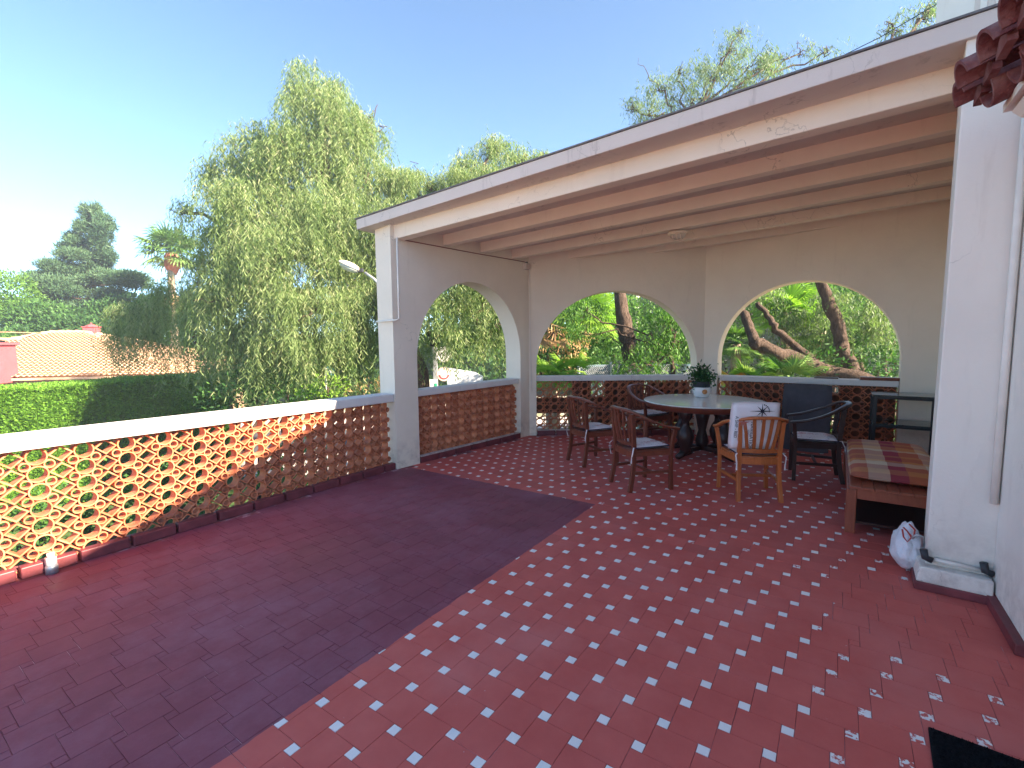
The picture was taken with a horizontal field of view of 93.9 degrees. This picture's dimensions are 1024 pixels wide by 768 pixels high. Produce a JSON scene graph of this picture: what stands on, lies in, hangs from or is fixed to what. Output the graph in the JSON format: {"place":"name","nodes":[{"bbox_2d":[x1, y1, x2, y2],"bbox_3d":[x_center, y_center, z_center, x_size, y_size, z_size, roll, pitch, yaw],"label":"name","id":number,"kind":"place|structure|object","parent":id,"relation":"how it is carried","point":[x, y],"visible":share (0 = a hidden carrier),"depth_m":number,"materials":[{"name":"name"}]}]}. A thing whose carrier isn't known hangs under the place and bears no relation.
{"place":"outdoors","nodes":[
{"label":"outdoors","id":0,"kind":"place"},
{"bbox_2d":[0,476,318,569],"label":"lawn","id":1,"kind":"structure","parent":0,"point":[68,534],"depth_m":13.15,"materials":[{"name":"green plant"}]},
{"bbox_2d":[0,484,25,531],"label":"shrub","id":2,"kind":"object","parent":1,"relation":"on","point":[9,514],"visible":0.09,"depth_m":9.86,"materials":[{"name":"green plant"}]},
{"bbox_2d":[0,485,92,561],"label":"shrub","id":3,"kind":"object","parent":1,"relation":"on","point":[18,547],"visible":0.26,"depth_m":9.45,"materials":[{"name":"green plant"}]},
{"bbox_2d":[26,458,167,543],"bbox_3d":[-8.472,2.802,9.832,2.265,2.526,1.653,-1,5,-3],"label":"shrub","id":4,"kind":"object","parent":1,"relation":"on","point":[89,528],"visible":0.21,"depth_m":9.69,"materials":[{"name":"green plant"}]},
{"bbox_2d":[0,372,231,515],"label":"clipped hedge","id":5,"kind":"object","parent":1,"relation":"on","point":[31,406],"visible":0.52,"depth_m":14.86,"materials":[{"name":"green plant"}]},
{"bbox_2d":[110,446,230,524],"bbox_3d":[-7.436,2.660,10.514,2.216,2.630,1.631,-1,5,-1],"label":"shrub","id":6,"kind":"object","parent":1,"relation":"on","point":[168,494],"visible":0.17,"depth_m":10.41,"materials":[{"name":"green plant"}]},
{"bbox_2d":[193,364,318,498],"bbox_3d":[-6.722,1.552,12.643,3.076,4.427,1.949,0,5,7],"label":"shrub","id":7,"kind":"object","parent":1,"relation":"on","point":[238,386],"visible":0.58,"depth_m":12.29,"materials":[{"name":"green plant"}]},
{"bbox_2d":[91,55,432,451],"bbox_3d":[-8.101,-2.827,13.956,12.100,12.993,5.887,0,5,11],"label":"pepper tree","id":8,"kind":"object","parent":1,"relation":"on","point":[251,248],"visible":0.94,"depth_m":12.66,"materials":[{"name":"green plant"}]},
{"bbox_2d":[255,436,336,491],"bbox_3d":[-4.698,2.470,10.572,2.027,2.965,1.299,-1,5,-3],"label":"shrub","id":9,"kind":"object","parent":1,"relation":"on","point":[282,468],"visible":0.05,"depth_m":10.42,"materials":[{"name":"green plant"}]},
{"bbox_2d":[281,372,350,479],"bbox_3d":[-4.820,1.737,12.110,1.413,4.081,1.594,3,6,34],"label":"shrub","id":10,"kind":"object","parent":1,"relation":"on","point":[330,393],"visible":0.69,"depth_m":11.94,"materials":[{"name":"green plant"}]},
{"bbox_2d":[325,367,333,393],"bbox_3d":[-4.645,1.619,12.413,0.252,4.231,0.043,0,5,1],"label":"flag pole","id":11,"kind":"object","parent":1,"relation":"on","point":[326,377],"visible":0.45,"depth_m":12.24,"materials":[{"name":"metal"}]},
{"bbox_2d":[338,260,376,283],"bbox_3d":[-3.507,0.305,12.222,1.646,6.859,0.302,0,5,8],"label":"street lamp","id":12,"kind":"object","parent":1,"relation":"on","point":[347,266],"visible":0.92,"depth_m":11.93,"materials":[{"name":"metal"}]},
{"bbox_2d":[335,377,381,445],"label":"shrub","id":13,"kind":"object","parent":1,"relation":"on","point":[361,387],"visible":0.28,"depth_m":12.50,"materials":[{"name":"green plant"}]},
{"bbox_2d":[357,124,550,385],"bbox_3d":[-1.300,-1.952,13.635,6.102,11.154,5.375,0,5,10],"label":"pepper tree","id":14,"kind":"object","parent":1,"relation":"on","point":[411,180],"visible":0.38,"depth_m":12.96,"materials":[{"name":"green plant"}]},
{"bbox_2d":[189,347,312,457],"bbox_3d":[-10.503,0.558,18.979,4.854,5.317,2.895,0,5,4],"label":"shrub","id":15,"kind":"object","parent":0,"point":[253,426],"visible":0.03,"depth_m":18.91,"materials":[{"name":"green plant"}]},
{"bbox_2d":[242,428,567,452],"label":"road","id":16,"kind":"structure","parent":0,"point":[255,435],"depth_m":24.01,"materials":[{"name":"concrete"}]},
{"bbox_2d":[198,360,725,476],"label":"ground","id":17,"kind":"structure","parent":0,"point":[538,414],"depth_m":31.70,"materials":[{"name":"green plant"}]},
{"bbox_2d":[0,268,60,336],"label":"pine tree","id":18,"kind":"object","parent":17,"relation":"on","point":[10,300],"visible":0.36,"depth_m":29.57,"materials":[{"name":"green plant"}]},
{"bbox_2d":[0,296,110,368],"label":"pine tree","id":19,"kind":"object","parent":17,"relation":"on","point":[65,320],"visible":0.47,"depth_m":28.09,"materials":[{"name":"green plant"}]},
{"bbox_2d":[19,199,163,364],"bbox_3d":[-30.012,-5.795,33.897,12.805,14.649,7.242,0,5,7],"label":"conifer","id":20,"kind":"object","parent":17,"relation":"on","point":[68,279],"visible":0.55,"depth_m":33.16,"materials":[{"name":"green plant"}]},
{"bbox_2d":[69,289,164,365],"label":"broadleaf tree","id":21,"kind":"object","parent":17,"relation":"on","point":[103,303],"visible":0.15,"depth_m":30.14,"materials":[{"name":"green plant"}]},
{"bbox_2d":[0,330,247,408],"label":"tiled house","id":22,"kind":"structure","parent":17,"relation":"on","point":[88,371],"depth_m":23.88,"materials":[{"name":"tile"}]},
{"bbox_2d":[0,338,21,383],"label":"chimney","id":23,"kind":"object","parent":22,"relation":"on","point":[8,363],"visible":1,"depth_m":20.73,"materials":[{"name":"paint"}]},
{"bbox_2d":[0,333,64,371],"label":"roof","id":24,"kind":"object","parent":22,"relation":"attached to","point":[4,335],"visible":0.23,"depth_m":25.99,"materials":[{"name":"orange tile"}]},
{"bbox_2d":[81,323,100,341],"bbox_3d":[-24.146,-2.961,27.476,0.810,1.124,0.810,-2,5,-14],"label":"chimney","id":25,"kind":"object","parent":22,"relation":"on","point":[90,327],"visible":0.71,"depth_m":27.23,"materials":[{"name":"concrete"}]},
{"bbox_2d":[111,293,206,362],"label":"broadleaf tree","id":26,"kind":"object","parent":17,"relation":"on","point":[168,325],"visible":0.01,"depth_m":33.46,"materials":[{"name":"green plant"}]},
{"bbox_2d":[132,220,203,363],"bbox_3d":[-21.331,-3.918,30.291,3.966,12.365,4.060,3,6,34],"label":"palm tree","id":27,"kind":"object","parent":17,"relation":"on","point":[159,237],"visible":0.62,"depth_m":29.39,"materials":[{"name":"green plant"}]},
{"bbox_2d":[26,283,899,406],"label":"woodland","id":28,"kind":"object","parent":17,"relation":"on","point":[491,374],"visible":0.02,"depth_m":37.74,"materials":[{"name":"green plant"}]},
{"bbox_2d":[447,368,482,394],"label":"garden wall","id":29,"kind":"structure","parent":17,"relation":"on","point":[467,377],"depth_m":22.02,"materials":[{"name":"white paint"}]},
{"bbox_2d":[536,355,578,428],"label":"fan palm","id":30,"kind":"object","parent":17,"relation":"on","point":[559,364],"visible":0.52,"depth_m":11.44,"materials":[{"name":"green plant"}]},
{"bbox_2d":[543,348,602,428],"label":"fan palm","id":31,"kind":"object","parent":17,"relation":"on","point":[580,361],"visible":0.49,"depth_m":11.78,"materials":[{"name":"green plant"}]},
{"bbox_2d":[536,342,649,374],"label":"shrub","id":32,"kind":"object","parent":17,"relation":"on","point":[561,355],"visible":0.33,"depth_m":15.21,"materials":[{"name":"green plant"}]},
{"bbox_2d":[563,386,625,428],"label":"shrub","id":33,"kind":"object","parent":17,"relation":"on","point":[591,395],"visible":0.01,"depth_m":10.90,"materials":[{"name":"green plant"}]},
{"bbox_2d":[544,293,682,364],"bbox_3d":[4.619,-0.850,21.162,8.293,7.548,4.127,-4,6,-36],"label":"broadleaf tree","id":34,"kind":"object","parent":17,"relation":"on","point":[640,315],"visible":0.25,"depth_m":20.52,"materials":[{"name":"green plant"}]},
{"bbox_2d":[554,294,690,422],"bbox_3d":[2.937,0.461,13.377,4.331,6.222,3.395,3,6,34],"label":"pepper tree","id":35,"kind":"object","parent":17,"relation":"on","point":[669,347],"visible":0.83,"depth_m":13.14,"materials":[{"name":"green plant"}]},
{"bbox_2d":[577,361,690,428],"bbox_3d":[3.609,1.484,13.194,3.622,4.200,0.095,-1,5,0],"label":"garden fence","id":36,"kind":"object","parent":17,"relation":"on","point":[599,370],"visible":0.15,"depth_m":13.04,"materials":[{"name":"metal"}]},
{"bbox_2d":[641,343,724,363],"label":"shrub","id":37,"kind":"object","parent":17,"relation":"on","point":[668,360],"visible":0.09,"depth_m":15.42,"materials":[{"name":"green plant"}]},
{"bbox_2d":[721,370,745,426],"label":"fan palm","id":38,"kind":"object","parent":17,"relation":"on","point":[722,372],"visible":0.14,"depth_m":10.31,"materials":[{"name":"green plant"}]},
{"bbox_2d":[613,21,857,363],"bbox_3d":[5.942,-3.511,14.358,8.225,14.008,3.022,-1,5,-3],"label":"pepper tree","id":39,"kind":"object","parent":17,"relation":"on","point":[763,63],"visible":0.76,"depth_m":13.83,"materials":[{"name":"green plant"}]},
{"bbox_2d":[722,322,770,374],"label":"fan palm","id":40,"kind":"object","parent":17,"relation":"on","point":[734,334],"visible":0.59,"depth_m":12.96,"materials":[{"name":"green plant"}]},
{"bbox_2d":[722,355,777,394],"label":"fan palm","id":41,"kind":"object","parent":17,"relation":"on","point":[740,367],"visible":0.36,"depth_m":10.40,"materials":[{"name":"green plant"}]},
{"bbox_2d":[721,337,818,388],"bbox_3d":[7.560,0.984,14.480,3.733,4.953,1.902,-1,5,-10],"label":"shrub","id":42,"kind":"object","parent":17,"relation":"on","point":[757,360],"visible":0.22,"depth_m":14.35,"materials":[{"name":"green plant"}]},
{"bbox_2d":[746,283,828,364],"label":"fan palm","id":43,"kind":"object","parent":17,"relation":"on","point":[798,296],"visible":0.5,"depth_m":14.10,"materials":[{"name":"green plant"}]},
{"bbox_2d":[754,350,829,376],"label":"fan palm","id":44,"kind":"object","parent":17,"relation":"on","point":[799,366],"visible":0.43,"depth_m":10.32,"materials":[{"name":"green plant"}]},
{"bbox_2d":[733,282,868,376],"bbox_3d":[12.151,-1.414,20.512,8.104,8.630,4.206,-2,5,-18],"label":"broadleaf tree","id":45,"kind":"object","parent":17,"relation":"on","point":[833,286],"visible":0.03,"depth_m":19.75,"materials":[{"name":"green plant"}]},
{"bbox_2d":[779,298,866,384],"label":"broadleaf tree","id":46,"kind":"object","parent":17,"relation":"on","point":[844,314],"visible":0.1,"depth_m":14.67,"materials":[{"name":"green plant"}]},
{"bbox_2d":[739,0,936,441],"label":"pepper tree","id":47,"kind":"object","parent":17,"relation":"on","point":[829,308],"visible":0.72,"depth_m":12.41,"materials":[{"name":"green plant"}]},
{"bbox_2d":[796,327,898,422],"bbox_3d":[8.998,0.992,12.718,3.620,5.229,2.909,-3,6,-29],"label":"shrub","id":48,"kind":"object","parent":17,"relation":"on","point":[873,358],"visible":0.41,"depth_m":12.43,"materials":[{"name":"green plant"}]},
{"bbox_2d":[0,0,936,337],"label":"sky","id":49,"kind":"structure","parent":0,"point":[108,102],"materials":[{"name":"blue"}]},
{"bbox_2d":[0,434,1023,767],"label":"terrace floor","id":50,"kind":"structure","parent":0,"point":[532,602],"depth_m":2.60,"materials":[{"name":"tile"}]},
{"bbox_2d":[44,552,58,574],"bbox_3d":[-3.247,1.260,3.370,0.072,0.145,0.072,3,6,34],"label":"drain fitting","id":51,"kind":"object","parent":50,"relation":"on","point":[51,564],"visible":1,"depth_m":3.35,"materials":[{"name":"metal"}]},
{"bbox_2d":[0,393,395,585],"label":"screen parapet","id":52,"kind":"structure","parent":50,"relation":"on","point":[55,439],"depth_m":4.10,"materials":[{"name":"brick"}]},
{"bbox_2d":[418,378,520,462],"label":"screen parapet","id":53,"kind":"structure","parent":50,"relation":"on","point":[480,414],"depth_m":7.01,"materials":[{"name":"brick"}]},
{"bbox_2d":[566,395,621,467],"bbox_3d":[1.034,0.586,6.272,0.602,0.893,0.646,-3,6,-24],"label":"armchair","id":54,"kind":"object","parent":50,"relation":"on","point":[580,432],"visible":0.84,"depth_m":6.12,"materials":[{"name":"brown wood"}]},
{"bbox_2d":[567,422,611,441],"bbox_3d":[1.041,0.618,6.278,0.488,0.183,0.484,-3,6,-24],"label":"seat cushion","id":55,"kind":"object","parent":54,"relation":"on","point":[593,426],"visible":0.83,"depth_m":6.15,"materials":[{"name":"fabric"}]},
{"bbox_2d":[536,374,694,434],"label":"screen parapet","id":56,"kind":"structure","parent":50,"relation":"on","point":[615,390],"depth_m":8.12,"materials":[{"name":"ceramic"}]},
{"bbox_2d":[608,405,679,492],"bbox_3d":[1.390,0.676,5.238,0.602,0.893,0.646,-2,5,-18],"label":"armchair","id":57,"kind":"object","parent":50,"relation":"on","point":[623,448],"visible":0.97,"depth_m":5.08,"materials":[{"name":"brown wood"}]},
{"bbox_2d":[610,437,668,463],"bbox_3d":[1.395,0.708,5.242,0.494,0.184,0.484,-2,5,-18],"label":"seat cushion","id":58,"kind":"object","parent":57,"relation":"on","point":[644,442],"visible":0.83,"depth_m":5.11,"materials":[{"name":"fabric"}]},
{"bbox_2d":[626,384,671,442],"bbox_3d":[2.115,0.466,7.483,0.646,0.893,0.602,-3,6,-26],"label":"armchair","id":59,"kind":"object","parent":50,"relation":"on","point":[630,395],"visible":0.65,"depth_m":7.54,"materials":[{"name":"brown wood"}]},
{"bbox_2d":[626,409,667,420],"bbox_3d":[2.111,0.496,7.496,0.484,0.186,0.527,-3,6,-26],"label":"seat cushion","id":60,"kind":"object","parent":59,"relation":"on","point":[651,412],"visible":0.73,"depth_m":7.34,"materials":[{"name":"fabric"}]},
{"bbox_2d":[355,3,1023,604],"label":"pavilion","id":61,"kind":"structure","parent":50,"relation":"on","point":[881,175],"depth_m":5.07,"materials":[{"name":"beige paint"}]},
{"bbox_2d":[376,237,399,322],"bbox_3d":[-1.530,-1.258,5.841,0.417,0.997,0.034,3,6,34],"label":"conduit","id":62,"kind":"object","parent":61,"relation":"attached to","point":[397,258],"visible":1,"depth_m":5.74,"materials":[{"name":"white plastic"}]},
{"bbox_2d":[405,240,524,261],"bbox_3d":[-0.599,-1.875,6.789,0.014,0.027,2.485,4,7,40],"label":"ceiling cable","id":63,"kind":"object","parent":61,"relation":"attached to","point":[462,250],"visible":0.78,"depth_m":6.65,"materials":[{"name":"plastic"}]},
{"bbox_2d":[523,262,529,269],"bbox_3d":[0.235,-1.917,7.751,0.070,0.120,0.110,4,7,40],"label":"junction box","id":64,"kind":"object","parent":61,"relation":"attached to","point":[526,265],"visible":1,"depth_m":7.72,"materials":[{"name":"plastic"}]},
{"bbox_2d":[529,270,531,391],"bbox_3d":[0.310,-0.893,7.911,0.030,2.050,0.012,0,5,1],"label":"wall cable","id":65,"kind":"object","parent":61,"relation":"attached to","point":[530,345],"depth_m":7.94,"materials":[{"name":"white plastic"}]},
{"bbox_2d":[668,230,687,240],"bbox_3d":[2.229,-1.988,6.423,0.270,0.113,0.202,3,6,34],"label":"bulkhead lamp","id":66,"kind":"object","parent":61,"relation":"attached to","point":[677,234],"visible":1,"depth_m":6.36,"materials":[{"name":"beige paint"}]},
{"bbox_2d":[911,533,923,546],"bbox_3d":[2.605,0.997,3.059,0.078,0.099,0.041,0,5,5],"label":"pipe hook","id":67,"kind":"object","parent":61,"relation":"attached to","point":[921,536],"visible":1,"depth_m":3.05,"materials":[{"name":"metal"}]},
{"bbox_2d":[933,557,980,571],"bbox_3d":[2.769,1.127,2.987,0.271,0.041,0.026,3,6,34],"label":"floor pipe","id":68,"kind":"object","parent":61,"relation":"attached to","point":[964,566],"visible":0.92,"depth_m":2.97,"materials":[{"name":"white plastic"}]},
{"bbox_2d":[919,548,933,562],"bbox_3d":[2.647,1.098,3.055,0.072,0.086,0.042,3,6,34],"label":"pipe elbow","id":69,"kind":"object","parent":68,"relation":"attached to","point":[925,556],"visible":1,"depth_m":3.04,"materials":[{"name":"black plastic"}]},
{"bbox_2d":[936,0,998,23],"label":"rooftop block","id":70,"kind":"structure","parent":61,"relation":"on","point":[947,9],"depth_m":5.97,"materials":[{"name":"white paint"}]},
{"bbox_2d":[846,4,936,53],"bbox_3d":[5.029,-4.773,6.583,1.252,0.509,0.083,1,6,21],"label":"overhead cable","id":71,"kind":"object","parent":70,"relation":"attached to","point":[893,29],"visible":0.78,"depth_m":6.52,"materials":[{"name":"plastic"}]},
{"bbox_2d":[979,561,994,577],"bbox_3d":[2.879,1.125,2.899,0.072,0.086,0.042,3,6,34],"label":"pipe elbow","id":72,"kind":"object","parent":61,"relation":"attached to","point":[984,567],"visible":1,"depth_m":2.89,"materials":[{"name":"black plastic"}]},
{"bbox_2d":[644,394,764,461],"bbox_3d":[2.625,0.602,6.599,1.570,0.766,1.570,3,6,34],"label":"round table","id":73,"kind":"object","parent":50,"relation":"on","point":[685,407],"visible":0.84,"depth_m":6.39,"materials":[{"name":"stone"}]},
{"bbox_2d":[691,381,711,397],"bbox_3d":[2.740,0.074,6.906,0.256,0.225,0.256,3,6,34],"label":"plant pot","id":74,"kind":"object","parent":73,"relation":"on","point":[702,389],"visible":0.9,"depth_m":6.81,"materials":[{"name":"white ceramic"}]},
{"bbox_2d":[682,359,719,389],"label":"pot plant","id":75,"kind":"object","parent":74,"relation":"in","point":[701,374],"visible":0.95,"depth_m":6.85,"materials":[{"name":"green plant"}]},
{"bbox_2d":[713,416,788,502],"bbox_3d":[2.449,0.716,4.880,0.646,0.858,0.602,0,5,6],"label":"armchair","id":76,"kind":"object","parent":50,"relation":"on","point":[766,461],"visible":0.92,"depth_m":4.68,"materials":[{"name":"orange wood"}]},
{"bbox_2d":[722,444,786,469],"bbox_3d":[2.449,0.728,4.885,0.484,0.187,0.497,0,5,6],"label":"seat cushion","id":77,"kind":"object","parent":76,"relation":"on","point":[733,450],"visible":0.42,"depth_m":4.71,"materials":[{"name":"fabric"}]},
{"bbox_2d":[728,402,779,448],"bbox_3d":[2.364,0.412,4.673,0.460,0.490,0.081,0,14,6],"label":"compass cushion","id":78,"kind":"object","parent":77,"relation":"on","point":[739,410],"visible":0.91,"depth_m":4.64,"materials":[{"name":"white fabric"}]},
{"bbox_2d":[781,384,831,452],"bbox_3d":[4.141,0.477,6.743,0.600,0.950,0.167,4,7,39],"label":"grey cushion","id":79,"kind":"object","parent":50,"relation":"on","point":[800,397],"visible":0.69,"depth_m":6.70,"materials":[{"name":"fabric"}]},
{"bbox_2d":[718,375,898,448],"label":"screen parapet","id":80,"kind":"structure","parent":50,"relation":"on","point":[856,393],"depth_m":7.03,"materials":[{"name":"brick"}]},
{"bbox_2d":[814,377,838,378],"bbox_3d":[4.659,-0.093,7.087,0.300,0.018,0.100,3,6,37],"label":"wooden strip","id":81,"kind":"object","parent":80,"relation":"on","point":[828,377],"visible":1,"depth_m":7.03,"materials":[{"name":"brown wood"}]},
{"bbox_2d":[859,376,899,380],"bbox_3d":[5.149,-0.075,6.705,0.440,0.042,0.160,3,6,32],"label":"wooden board","id":82,"kind":"object","parent":80,"relation":"on","point":[880,378],"visible":1,"depth_m":6.64,"materials":[{"name":"brown wood"}]},
{"bbox_2d":[786,401,851,484],"bbox_3d":[3.500,0.634,5.474,0.602,0.893,0.646,2,6,26],"label":"armchair","id":83,"kind":"object","parent":50,"relation":"on","point":[795,443],"visible":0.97,"depth_m":5.33,"materials":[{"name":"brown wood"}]},
{"bbox_2d":[791,431,845,450],"bbox_3d":[3.511,0.666,5.472,0.527,0.185,0.484,2,6,26],"label":"seat cushion","id":84,"kind":"object","parent":83,"relation":"on","point":[815,436],"visible":0.75,"depth_m":5.39,"materials":[{"name":"fabric"}]},
{"bbox_2d":[843,446,927,533],"bbox_3d":[3.550,0.967,4.503,0.690,0.396,1.880,3,6,34],"label":"bench","id":85,"kind":"object","parent":50,"relation":"on","point":[889,505],"visible":0.37,"depth_m":3.92,"materials":[{"name":"brown wood"}]},
{"bbox_2d":[847,439,929,486],"bbox_3d":[3.581,0.712,4.530,0.660,0.106,1.720,3,6,34],"label":"bench cushion","id":86,"kind":"object","parent":85,"relation":"on","point":[895,462],"visible":0.9,"depth_m":4.27,"materials":[{"name":"fabric"}]},
{"bbox_2d":[868,391,934,455],"bbox_3d":[4.993,0.566,6.103,0.690,0.878,0.530,3,6,34],"label":"glass rack","id":87,"kind":"object","parent":50,"relation":"on","point":[874,422],"visible":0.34,"depth_m":6.04,"materials":[{"name":"black metal"}]},
{"bbox_2d":[889,521,924,569],"bbox_3d":[2.734,1.108,3.308,0.194,0.338,0.274,3,6,34],"label":"plastic bag","id":88,"kind":"object","parent":50,"relation":"on","point":[904,548],"visible":0.84,"depth_m":3.24,"materials":[{"name":"white plastic"}]},
{"bbox_2d":[928,727,1023,767],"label":"door mat","id":89,"kind":"object","parent":50,"relation":"on","point":[948,750],"depth_m":1.82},
{"bbox_2d":[198,415,833,475],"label":"pavement","id":90,"kind":"structure","parent":0,"point":[539,421],"depth_m":26.86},
{"bbox_2d":[430,347,450,386],"bbox_3d":[-2.642,0.892,18.060,0.862,4.624,0.182,-1,5,0],"label":"sign post","id":91,"kind":"object","parent":90,"relation":"on","point":[434,380],"visible":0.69,"depth_m":17.90,"materials":[{"name":"metal"}]},
{"bbox_2d":[536,323,594,427],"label":"fan palm","id":92,"kind":"object","parent":90,"relation":"on","point":[549,332],"visible":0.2,"depth_m":16.27,"materials":[{"name":"green plant"}]},
{"bbox_2d":[544,292,617,347],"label":"fan palm","id":93,"kind":"object","parent":90,"relation":"on","point":[601,298],"visible":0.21,"depth_m":17.41,"materials":[{"name":"green plant"}]},
{"bbox_2d":[828,285,899,376],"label":"broadleaf tree","id":94,"kind":"object","parent":90,"relation":"on","point":[839,288],"visible":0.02,"depth_m":16.45,"materials":[{"name":"green plant"}]},
{"bbox_2d":[952,0,1023,656],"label":"house","id":95,"kind":"structure","parent":0,"point":[989,73],"depth_m":2.52,"materials":[{"name":"white paint"}]},
{"bbox_2d":[989,117,1023,504],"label":"wall pipe","id":96,"kind":"object","parent":95,"relation":"attached to","point":[1007,338],"depth_m":2.76,"materials":[{"name":"white plastic"}]}
]}

